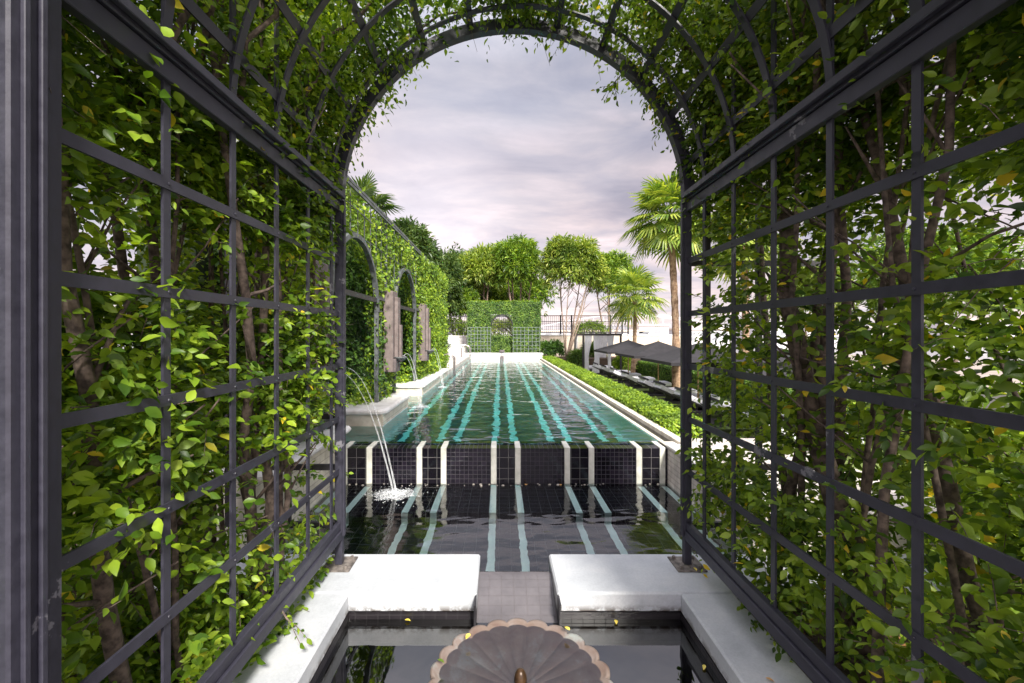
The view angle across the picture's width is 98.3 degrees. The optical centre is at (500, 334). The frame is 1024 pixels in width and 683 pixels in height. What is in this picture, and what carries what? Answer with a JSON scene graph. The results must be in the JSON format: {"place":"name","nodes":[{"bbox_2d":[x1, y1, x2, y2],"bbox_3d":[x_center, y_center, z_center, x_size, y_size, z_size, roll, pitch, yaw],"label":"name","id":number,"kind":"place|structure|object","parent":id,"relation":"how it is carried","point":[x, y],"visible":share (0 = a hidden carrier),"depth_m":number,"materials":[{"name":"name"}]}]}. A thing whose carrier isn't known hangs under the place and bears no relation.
{"place":"outdoors","nodes":[
{"label":"outdoors","id":0,"kind":"place"},
{"bbox_2d":[62,425,333,618],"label":"garden soil","id":1,"kind":"structure","parent":0,"point":[214,539],"depth_m":3.67,"materials":[{"name":"brown soil"}]},
{"bbox_2d":[137,122,450,492],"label":"hedge wall","id":2,"kind":"structure","parent":1,"relation":"on","point":[389,260],"depth_m":7.69,"materials":[{"name":"green plant"}]},
{"bbox_2d":[299,260,334,399],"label":"fountain pillar","id":3,"kind":"structure","parent":2,"relation":"attached to","point":[317,291],"depth_m":4.42,"materials":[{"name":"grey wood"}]},
{"bbox_2d":[347,368,395,492],"bbox_3d":[-1.426,1.049,4.657,0.708,1.412,0.115,0,0,-40],"label":"water jet","id":4,"kind":"object","parent":3,"relation":"attached to","point":[381,430],"visible":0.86,"depth_m":4.74,"materials":[{"name":"white"}]},
{"bbox_2d":[383,291,406,371],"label":"fountain pillar","id":5,"kind":"structure","parent":2,"relation":"attached to","point":[393,356],"depth_m":7.43,"materials":[{"name":"grey stone"}]},
{"bbox_2d":[418,304,433,360],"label":"fountain pillar","id":6,"kind":"structure","parent":2,"relation":"attached to","point":[425,351],"depth_m":10.58,"materials":[{"name":"grey stone"}]},
{"bbox_2d":[345,169,403,233],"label":"fan palm","id":7,"kind":"object","parent":1,"relation":"on","point":[380,201],"visible":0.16,"depth_m":11.56,"materials":[{"name":"green plant"}]},
{"bbox_2d":[392,215,436,261],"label":"leafy tree","id":8,"kind":"object","parent":1,"relation":"on","point":[420,238],"visible":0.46,"depth_m":21.39,"materials":[{"name":"green plant"}]},
{"bbox_2d":[446,356,468,374],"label":"pool deck","id":9,"kind":"structure","parent":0,"point":[460,360],"depth_m":19.44,"materials":[{"name":"white stone"}]},
{"bbox_2d":[444,353,455,374],"bbox_3d":[-1.715,1.164,14.482,0.460,1.071,0.406,0,0,0],"label":"pool handrail","id":10,"kind":"object","parent":9,"relation":"on","point":[454,364],"visible":0.62,"depth_m":14.65,"materials":[{"name":"silver metal"}]},
{"bbox_2d":[461,345,470,358],"bbox_3d":[-1.830,1.139,23.482,0.490,1.122,0.406,0,0,0],"label":"pool handrail","id":11,"kind":"object","parent":9,"relation":"on","point":[469,351],"visible":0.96,"depth_m":23.29,"materials":[{"name":"silver metal"}]},
{"bbox_2d":[70,0,1023,335],"label":"sky","id":12,"kind":"structure","parent":0,"point":[514,142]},
{"bbox_2d":[118,344,1022,360],"bbox_3d":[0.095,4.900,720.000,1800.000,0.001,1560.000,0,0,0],"label":"ground","id":13,"kind":"structure","parent":0,"point":[984,356],"depth_m":112.27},
{"bbox_2d":[346,350,679,483],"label":"lap pool","id":14,"kind":"structure","parent":13,"relation":"on","point":[518,462],"depth_m":5.20,"materials":[{"name":"tile"}]},
{"bbox_2d":[333,393,409,425],"bbox_3d":[-2.046,1.856,7.245,0.817,1.548,1.814,0,0,0],"label":"stone ledge","id":15,"kind":"object","parent":14,"relation":"on","point":[385,410],"visible":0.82,"depth_m":6.47,"materials":[{"name":"white stone"}]},
{"bbox_2d":[391,368,447,395],"bbox_3d":[-2.046,1.856,11.820,0.817,1.548,4.644,0,0,0],"label":"stone ledge","id":16,"kind":"object","parent":14,"relation":"on","point":[422,386],"visible":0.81,"depth_m":9.88,"materials":[{"name":"white stone"}]},
{"bbox_2d":[346,365,417,405],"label":"ledge plants","id":17,"kind":"object","parent":16,"relation":"on","point":[359,396],"visible":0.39,"depth_m":7.16,"materials":[{"name":"green plant"}]},
{"bbox_2d":[346,359,659,442],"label":"pool water","id":18,"kind":"structure","parent":14,"relation":"in","point":[503,400],"depth_m":7.42,"materials":[{"name":"teal liquid"}]},
{"bbox_2d":[539,359,669,440],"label":"gutter water","id":19,"kind":"structure","parent":14,"relation":"in","point":[660,436],"depth_m":7.73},
{"bbox_2d":[480,441,770,571],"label":"pool","id":20,"kind":"structure","parent":13,"relation":"on","point":[673,468],"depth_m":4.91,"materials":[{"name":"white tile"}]},
{"bbox_2d":[209,426,350,552],"bbox_3d":[-2.045,1.741,4.355,0.560,1.318,1.830,0,0,0],"label":"stone ledge","id":21,"kind":"object","parent":20,"relation":"on","point":[320,453],"visible":0.22,"depth_m":4.26,"materials":[{"name":"stone"}]},
{"bbox_2d":[272,484,745,570],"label":"pool water","id":22,"kind":"structure","parent":20,"relation":"in","point":[516,527],"depth_m":4.14,"materials":[{"name":"black liquid"}]},
{"bbox_2d":[376,489,411,500],"bbox_3d":[-1.137,1.729,4.855,0.995,0.054,0.773,0,0,0],"label":"water splash","id":23,"kind":"object","parent":22,"relation":"on","point":[393,494],"visible":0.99,"depth_m":4.82,"materials":[{"name":"white liquid"}]},
{"bbox_2d":[346,483,658,486],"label":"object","id":24,"kind":"structure","parent":22,"relation":"on","point":[480,484],"depth_m":5.13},
{"bbox_2d":[626,324,669,334],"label":"riverside building","id":25,"kind":"structure","parent":13,"relation":"on","point":[663,329],"depth_m":150.00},
{"bbox_2d":[542,356,640,372],"bbox_3d":[5.872,2.210,48.700,7.545,1.380,42.600,0,0,0],"label":"garden bed","id":26,"kind":"object","parent":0,"point":[603,360],"depth_m":27.40,"materials":[{"name":"plant"}]},
{"bbox_2d":[461,274,559,333],"bbox_3d":[0.469,-2.078,36.951,9.249,7.313,4.578,0,0,0],"label":"leafy tree","id":27,"kind":"object","parent":26,"relation":"on","point":[539,293],"visible":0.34,"depth_m":36.02,"materials":[{"name":"green plant"}]},
{"bbox_2d":[540,339,555,355],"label":"garden bush","id":28,"kind":"object","parent":26,"relation":"on","point":[545,344],"visible":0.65,"depth_m":28.25,"materials":[{"name":"green plant"}]},
{"bbox_2d":[546,338,564,356],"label":"garden bush","id":29,"kind":"object","parent":26,"relation":"on","point":[559,346],"visible":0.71,"depth_m":28.50,"materials":[{"name":"green plant"}]},
{"bbox_2d":[536,231,612,358],"bbox_3d":[4.575,-2.406,27.408,4.774,7.882,4.390,0,0,0],"label":"round tree","id":30,"kind":"object","parent":26,"relation":"on","point":[583,261],"visible":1,"depth_m":26.71,"materials":[{"name":"green plant"}]},
{"bbox_2d":[566,348,584,367],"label":"garden bush","id":31,"kind":"object","parent":26,"relation":"on","point":[574,354],"visible":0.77,"depth_m":26.78,"materials":[{"name":"green plant"}]},
{"bbox_2d":[573,319,611,333],"bbox_3d":[6.781,-0.332,33.023,3.184,1.680,1.772,0,0,0],"label":"garden bush","id":32,"kind":"object","parent":26,"relation":"on","point":[601,329],"visible":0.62,"depth_m":32.75,"materials":[{"name":"green plant"}]},
{"bbox_2d":[584,249,639,333],"bbox_3d":[8.479,-2.500,33.976,5.006,8.244,4.261,0,0,0],"label":"round tree","id":33,"kind":"object","parent":26,"relation":"on","point":[615,260],"visible":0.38,"depth_m":33.01,"materials":[{"name":"green plant"}]},
{"bbox_2d":[541,330,649,334],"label":"riverside building","id":34,"kind":"structure","parent":0,"point":[631,332],"depth_m":149.94,"materials":[{"name":"white"}]},
{"bbox_2d":[500,315,722,332],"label":"building","id":35,"kind":"structure","parent":0,"point":[667,317],"depth_m":209.80,"materials":[{"name":"white"}]},
{"bbox_2d":[669,328,729,347],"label":"riverside building","id":36,"kind":"structure","parent":0,"point":[696,331],"depth_m":160.00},
{"bbox_2d":[736,325,810,347],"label":"riverside building","id":37,"kind":"structure","parent":0,"point":[780,333],"depth_m":160.00,"materials":[{"name":"white"}]},
{"bbox_2d":[612,374,983,564],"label":"lawn","id":38,"kind":"structure","parent":0,"point":[716,416],"depth_m":11.20,"materials":[{"name":"green plant"}]},
{"bbox_2d":[150,554,983,682],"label":"fountain basin","id":39,"kind":"object","parent":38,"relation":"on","point":[732,647],"visible":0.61,"depth_m":2.92,"materials":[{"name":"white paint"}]},
{"bbox_2d":[0,0,1023,682],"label":"trellis pergola","id":40,"kind":"object","parent":39,"relation":"on","point":[34,278],"visible":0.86,"depth_m":1.62,"materials":[{"name":"paint"}]},
{"bbox_2d":[64,0,547,215],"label":"vault creeper","id":41,"kind":"object","parent":40,"relation":"attached to","point":[349,85],"visible":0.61,"depth_m":2.75,"materials":[{"name":"green plant"}]},
{"bbox_2d":[349,112,362,138],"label":"hanging sprig","id":42,"kind":"object","parent":40,"relation":"hanging from","point":[357,113],"visible":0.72,"depth_m":3.22,"materials":[{"name":"green plant"}]},
{"bbox_2d":[549,35,576,62],"bbox_3d":[0.467,-2.083,3.185,0.242,0.190,0.084,0,0,44],"label":"hanging sprig","id":43,"kind":"object","parent":40,"relation":"hanging from","point":[551,57],"visible":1,"depth_m":3.22,"materials":[{"name":"green plant"}]},
{"bbox_2d":[591,68,626,106],"bbox_3d":[0.794,-1.781,3.224,0.212,0.306,0.176,0,0,-32],"label":"hanging sprig","id":44,"kind":"object","parent":40,"relation":"hanging from","point":[610,88],"visible":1,"depth_m":3.21,"materials":[{"name":"green plant"}]},
{"bbox_2d":[486,0,1021,225],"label":"vault creeper","id":45,"kind":"object","parent":40,"relation":"attached to","point":[654,21],"visible":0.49,"depth_m":2.81,"materials":[{"name":"green plant"}]},
{"bbox_2d":[316,619,719,682],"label":"basin water","id":46,"kind":"structure","parent":39,"relation":"in","point":[408,651],"depth_m":2.64,"materials":[{"name":"black liquid"}]},
{"bbox_2d":[428,618,612,682],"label":"shell fountain bowl","id":47,"kind":"object","parent":39,"relation":"in","point":[516,650],"visible":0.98,"depth_m":2.23,"materials":[{"name":"beige stone"}]},
{"bbox_2d":[580,341,611,356],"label":"garden bush","id":48,"kind":"object","parent":38,"relation":"on","point":[591,352],"visible":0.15,"depth_m":29.39,"materials":[{"name":"green plant"}]},
{"bbox_2d":[574,334,621,372],"bbox_3d":[5.975,1.180,27.450,2.300,2.440,3.000,0,0,0],"label":"garden cabana","id":49,"kind":"object","parent":38,"relation":"on","point":[601,340],"visible":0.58,"depth_m":26.00,"materials":[{"name":"grey fabric"}]},
{"bbox_2d":[589,365,613,372],"bbox_3d":[5.995,2.135,27.450,1.600,0.430,2.100,0,0,0],"label":"cabana daybed","id":50,"kind":"object","parent":38,"relation":"on","point":[590,367],"visible":0.06,"depth_m":26.42,"materials":[{"name":"fabric"}]},
{"bbox_2d":[541,335,679,355],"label":"garden wall","id":51,"kind":"structure","parent":38,"relation":"on","point":[648,339],"depth_m":30.20,"materials":[{"name":"paint"}]},
{"bbox_2d":[541,315,628,333],"bbox_3d":[5.645,-0.655,30.100,6.190,1.310,0.090,0,0,0],"label":"metal railing","id":52,"kind":"object","parent":51,"relation":"on","point":[571,321],"visible":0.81,"depth_m":30.08,"materials":[{"name":"black metal"}]},
{"bbox_2d":[592,362,630,375],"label":"sun lounger","id":53,"kind":"object","parent":38,"relation":"on","point":[595,365],"visible":0.3,"depth_m":23.88,"materials":[{"name":"fabric"}]},
{"bbox_2d":[594,338,642,383],"bbox_3d":[6.175,1.300,21.350,2.720,2.200,2.720,0,0,0],"label":"pool umbrella","id":54,"kind":"object","parent":38,"relation":"on","point":[620,346],"visible":0.61,"depth_m":20.86,"materials":[{"name":"grey fabric"}]},
{"bbox_2d":[599,364,640,380],"bbox_3d":[6.055,1.963,22.400,1.980,0.874,0.720,0,0,0],"label":"sun lounger","id":55,"kind":"object","parent":38,"relation":"on","point":[605,369],"visible":0.3,"depth_m":22.07,"materials":[{"name":"fabric"}]},
{"bbox_2d":[542,355,701,437],"bbox_3d":[2.597,1.470,15.056,0.848,0.782,18.109,0,0,0],"label":"clipped hedge","id":56,"kind":"object","parent":38,"relation":"on","point":[664,414],"visible":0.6,"depth_m":8.21,"materials":[{"name":"green plant"}]},
{"bbox_2d":[611,355,638,370],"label":"garden bush","id":57,"kind":"object","parent":38,"relation":"on","point":[615,364],"visible":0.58,"depth_m":26.36,"materials":[{"name":"green plant"}]},
{"bbox_2d":[609,367,654,382],"bbox_3d":[6.055,1.963,20.400,1.980,0.874,0.720,0,0,-2],"label":"sun lounger","id":58,"kind":"object","parent":38,"relation":"on","point":[614,371],"visible":0.39,"depth_m":20.09,"materials":[{"name":"fabric"}]},
{"bbox_2d":[597,263,670,372],"bbox_3d":[7.435,-0.891,24.541,3.887,6.605,3.697,0,0,-28],"label":"fan palm","id":59,"kind":"object","parent":38,"relation":"on","point":[639,304],"visible":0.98,"depth_m":24.10,"materials":[{"name":"green plant"}]},
{"bbox_2d":[620,370,671,387],"bbox_3d":[6.055,1.963,18.500,1.980,0.874,0.720,0,0,0],"label":"sun lounger","id":60,"kind":"object","parent":38,"relation":"on","point":[632,380],"visible":0.45,"depth_m":18.17,"materials":[{"name":"fabric"}]},
{"bbox_2d":[615,339,678,380],"bbox_3d":[6.245,1.300,17.500,2.720,2.200,2.720,0,0,0],"label":"pool umbrella","id":61,"kind":"object","parent":38,"relation":"on","point":[658,346],"visible":0.51,"depth_m":17.02,"materials":[{"name":"fabric"}]},
{"bbox_2d":[637,376,696,396],"bbox_3d":[6.055,1.963,16.100,1.980,0.874,0.720,0,0,-1],"label":"sun lounger","id":62,"kind":"object","parent":38,"relation":"on","point":[644,381],"visible":0.27,"depth_m":15.81,"materials":[{"name":"fabric"}]},
{"bbox_2d":[619,170,717,387],"bbox_3d":[7.086,-2.225,18.368,3.912,9.256,3.994,0,0,-33],"label":"fan palm","id":63,"kind":"object","parent":38,"relation":"on","point":[654,236],"visible":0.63,"depth_m":18.24,"materials":[{"name":"green plant"}]},
{"bbox_2d":[640,341,723,397],"bbox_3d":[6.145,1.300,13.750,2.720,2.200,2.720,0,0,0],"label":"pool umbrella","id":64,"kind":"object","parent":38,"relation":"on","point":[671,358],"visible":0.28,"depth_m":13.48,"materials":[{"name":"fabric"}]},
{"bbox_2d":[652,380,719,403],"bbox_3d":[6.055,1.963,14.500,1.980,0.874,0.720,0,0,-1],"label":"sun lounger","id":65,"kind":"object","parent":38,"relation":"on","point":[666,391],"visible":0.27,"depth_m":14.24,"materials":[{"name":"fabric"}]},
{"bbox_2d":[637,360,754,403],"bbox_3d":[8.778,1.986,21.104,0.951,1.019,12.421,0,0,0],"label":"lawn hedge","id":66,"kind":"object","parent":38,"relation":"on","point":[647,368],"visible":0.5,"depth_m":22.85,"materials":[{"name":"green plant"}]},
{"bbox_2d":[672,386,748,413],"bbox_3d":[6.055,1.963,12.700,1.980,0.874,0.720,0,0,-1],"label":"sun lounger","id":67,"kind":"object","parent":38,"relation":"on","point":[698,408],"visible":0.18,"depth_m":12.46,"materials":[{"name":"fabric"}]},
{"bbox_2d":[700,397,794,427],"bbox_3d":[6.055,1.963,10.900,1.980,0.874,0.720,0,0,1],"label":"sun lounger","id":68,"kind":"object","parent":38,"relation":"on","point":[719,415],"visible":0.11,"depth_m":10.66,"materials":[{"name":"wicker"}]},
{"bbox_2d":[692,191,803,352],"bbox_3d":[9.272,-1.556,16.931,4.014,7.921,4.164,0,0,0],"label":"fan palm","id":69,"kind":"object","parent":38,"relation":"on","point":[767,252],"visible":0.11,"depth_m":16.78,"materials":[{"name":"green plant"}]},
{"bbox_2d":[711,348,886,379],"bbox_3d":[6.145,1.300,9.900,2.720,2.200,2.720,0,0,0],"label":"pool umbrella","id":70,"kind":"object","parent":38,"relation":"on","point":[781,359],"visible":0.03,"depth_m":9.23,"materials":[{"name":"fabric"}]},
{"bbox_2d":[747,412,863,448],"bbox_3d":[6.055,1.963,8.900,1.980,0.874,0.720,0,0,2],"label":"sun lounger","id":71,"kind":"object","parent":38,"relation":"on","point":[784,433],"visible":0.05,"depth_m":8.66,"materials":[{"name":"wicker"}]},
{"bbox_2d":[751,388,1016,450],"bbox_3d":[8.850,2.036,10.186,0.974,0.938,9.650,0,0,0],"label":"lawn hedge","id":72,"kind":"object","parent":38,"relation":"on","point":[789,390],"visible":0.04,"depth_m":13.02,"materials":[{"name":"green plant"}]},
{"bbox_2d":[980,351,1023,539],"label":"garden bush","id":73,"kind":"object","parent":38,"relation":"on","point":[994,368],"visible":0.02,"depth_m":3.75,"materials":[{"name":"green plant"}]},
{"bbox_2d":[692,438,971,553],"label":"pavement","id":74,"kind":"structure","parent":0,"point":[720,445],"depth_m":4.23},
{"bbox_2d":[834,326,891,346],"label":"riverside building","id":75,"kind":"structure","parent":0,"point":[835,341],"depth_m":165.00,"materials":[{"name":"white"}]},
{"bbox_2d":[747,602,1016,682],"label":"planter soil","id":76,"kind":"structure","parent":0,"point":[819,646],"depth_m":2.55,"materials":[{"name":"brown soil"}]},
{"bbox_2d":[669,0,929,613],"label":"climbing shrub","id":77,"kind":"object","parent":76,"relation":"on","point":[716,468],"visible":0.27,"depth_m":2.91,"materials":[{"name":"green plant"}]},
{"bbox_2d":[744,573,950,682],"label":"ground cover","id":78,"kind":"object","parent":76,"relation":"on","point":[901,641],"visible":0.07,"depth_m":2.35,"materials":[{"name":"green plant"}]},
{"bbox_2d":[700,0,1013,681],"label":"climbing shrub","id":79,"kind":"object","parent":76,"relation":"on","point":[809,525],"visible":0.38,"depth_m":2.37,"materials":[{"name":"green plant"}]},
{"bbox_2d":[764,601,971,682],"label":"leaf litter","id":80,"kind":"object","parent":76,"relation":"on","point":[890,636],"visible":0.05,"depth_m":2.60,"materials":[{"name":"plant"}]},
{"bbox_2d":[744,0,1023,682],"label":"climbing shrub","id":81,"kind":"object","parent":76,"relation":"on","point":[959,572],"visible":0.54,"depth_m":1.76,"materials":[{"name":"green plant"}]},
{"bbox_2d":[850,0,1023,682],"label":"climbing shrub","id":82,"kind":"object","parent":76,"relation":"on","point":[985,659],"visible":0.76,"depth_m":1.40,"materials":[{"name":"green plant"}]},
{"bbox_2d":[894,388,1023,637],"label":"garden bush","id":83,"kind":"object","parent":76,"relation":"on","point":[981,572],"visible":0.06,"depth_m":2.69,"materials":[{"name":"green plant"}]},
{"bbox_2d":[834,354,1022,402],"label":"terrace","id":84,"kind":"structure","parent":0,"point":[986,374],"depth_m":28.23,"materials":[{"name":"white"}]},
{"bbox_2d":[753,256,859,338],"bbox_3d":[17.270,-1.090,24.931,5.604,7.046,4.889,0,0,0],"label":"terrace tree","id":85,"kind":"object","parent":84,"relation":"on","point":[811,273],"visible":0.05,"depth_m":24.27,"materials":[{"name":"green plant"}]},
{"bbox_2d":[847,380,1008,410],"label":"river parapet","id":86,"kind":"structure","parent":84,"relation":"on","point":[993,400],"depth_m":12.67,"materials":[{"name":"stone"}]},
{"bbox_2d":[835,216,1023,402],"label":"terrace tree","id":87,"kind":"object","parent":84,"relation":"on","point":[966,240],"visible":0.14,"depth_m":12.44,"materials":[{"name":"green plant"}]},
{"bbox_2d":[924,319,1014,346],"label":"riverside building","id":88,"kind":"structure","parent":0,"point":[933,326],"depth_m":172.16,"materials":[{"name":"white"}]},
{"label":"garden bed","id":89,"kind":"structure","parent":0,"visible":0},
{"bbox_2d":[431,239,455,292],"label":"leafy tree","id":90,"kind":"object","parent":89,"relation":"on","point":[437,256],"visible":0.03,"depth_m":26.35,"materials":[{"name":"green plant"}]},
{"bbox_2d":[438,246,468,315],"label":"leafy tree","id":91,"kind":"object","parent":89,"relation":"on","point":[453,262],"visible":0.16,"depth_m":28.46,"materials":[{"name":"green plant"}]},
{"bbox_2d":[446,317,466,335],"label":"garden bush","id":92,"kind":"object","parent":89,"relation":"on","point":[459,326],"visible":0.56,"depth_m":29.32,"materials":[{"name":"green plant"}]},
{"bbox_2d":[447,344,465,355],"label":"garden wall","id":93,"kind":"structure","parent":89,"relation":"on","point":[455,350],"depth_m":24.72,"materials":[{"name":"paint"}]},
{"bbox_2d":[448,336,466,351],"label":"garden wall","id":94,"kind":"structure","parent":89,"relation":"on","point":[457,340],"depth_m":28.00,"materials":[{"name":"paint"}]},
{"bbox_2d":[447,316,466,333],"bbox_3d":[-2.955,-0.550,28.100,1.990,1.260,0.090,0,0,0],"label":"metal railing","id":95,"kind":"object","parent":94,"relation":"on","point":[451,323],"visible":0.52,"depth_m":28.09,"materials":[{"name":"black metal"}]},
{"bbox_2d":[446,281,480,330],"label":"leafy tree","id":96,"kind":"object","parent":89,"relation":"on","point":[468,294],"visible":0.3,"depth_m":29.82,"materials":[{"name":"green plant"}]},
{"bbox_2d":[448,241,495,335],"bbox_3d":[-3.349,-2.848,34.971,5.712,8.755,5.008,0,0,-38],"label":"leafy tree","id":97,"kind":"object","parent":89,"relation":"on","point":[460,253],"visible":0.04,"depth_m":34.73,"materials":[{"name":"green plant"}]},
{"bbox_2d":[456,241,505,299],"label":"round tree","id":98,"kind":"object","parent":89,"relation":"on","point":[476,264],"visible":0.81,"depth_m":30.28,"materials":[{"name":"green plant"}]},
{"bbox_2d":[491,316,510,334],"bbox_3d":[0.245,-0.540,29.500,4.190,1.380,0.090,0,0,0],"label":"metal railing","id":99,"kind":"object","parent":89,"relation":"on","point":[499,322],"visible":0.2,"depth_m":29.49,"materials":[{"name":"black metal"}]},
{"bbox_2d":[492,318,512,335],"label":"garden bush","id":100,"kind":"object","parent":89,"relation":"on","point":[508,327],"visible":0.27,"depth_m":31.70,"materials":[{"name":"plant"}]},
{"bbox_2d":[466,299,542,352],"bbox_3d":[0.214,-0.282,26.417,4.537,3.565,1.138,0,0,0],"label":"arched hedge","id":101,"kind":"object","parent":89,"relation":"on","point":[525,318],"visible":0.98,"depth_m":25.99,"materials":[{"name":"green plant"}]},
{"bbox_2d":[490,232,544,300],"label":"round tree","id":102,"kind":"object","parent":89,"relation":"on","point":[519,256],"visible":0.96,"depth_m":30.00,"materials":[{"name":"green plant"}]},
{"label":"planter soil","id":103,"kind":"structure","parent":0,"visible":0},
{"bbox_2d":[49,0,214,682],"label":"climbing shrub","id":104,"kind":"object","parent":103,"relation":"on","point":[98,507],"visible":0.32,"depth_m":1.41,"materials":[{"name":"green plant"}]},
{"bbox_2d":[62,0,282,682],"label":"climbing shrub","id":105,"kind":"object","parent":103,"relation":"on","point":[111,635],"visible":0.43,"depth_m":1.81,"materials":[{"name":"green plant"}]},
{"bbox_2d":[77,564,285,682],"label":"ground cover","id":106,"kind":"object","parent":103,"relation":"on","point":[94,666],"visible":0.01,"depth_m":2.19,"materials":[{"name":"green plant"}]},
{"bbox_2d":[63,0,327,678],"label":"climbing shrub","id":107,"kind":"object","parent":103,"relation":"on","point":[261,441],"visible":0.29,"depth_m":2.39,"materials":[{"name":"green plant"}]},
{"bbox_2d":[282,605,311,648],"bbox_3d":[-1.163,1.539,2.347,0.342,0.223,0.092,0,0,14],"label":"trailing sprig","id":108,"kind":"object","parent":107,"relation":"attached to","point":[298,630],"visible":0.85,"depth_m":2.33,"materials":[{"name":"green plant"}]},
{"bbox_2d":[141,0,358,617],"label":"climbing shrub","id":109,"kind":"object","parent":103,"relation":"on","point":[323,212],"visible":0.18,"depth_m":2.84,"materials":[{"name":"green plant"}]}
]}

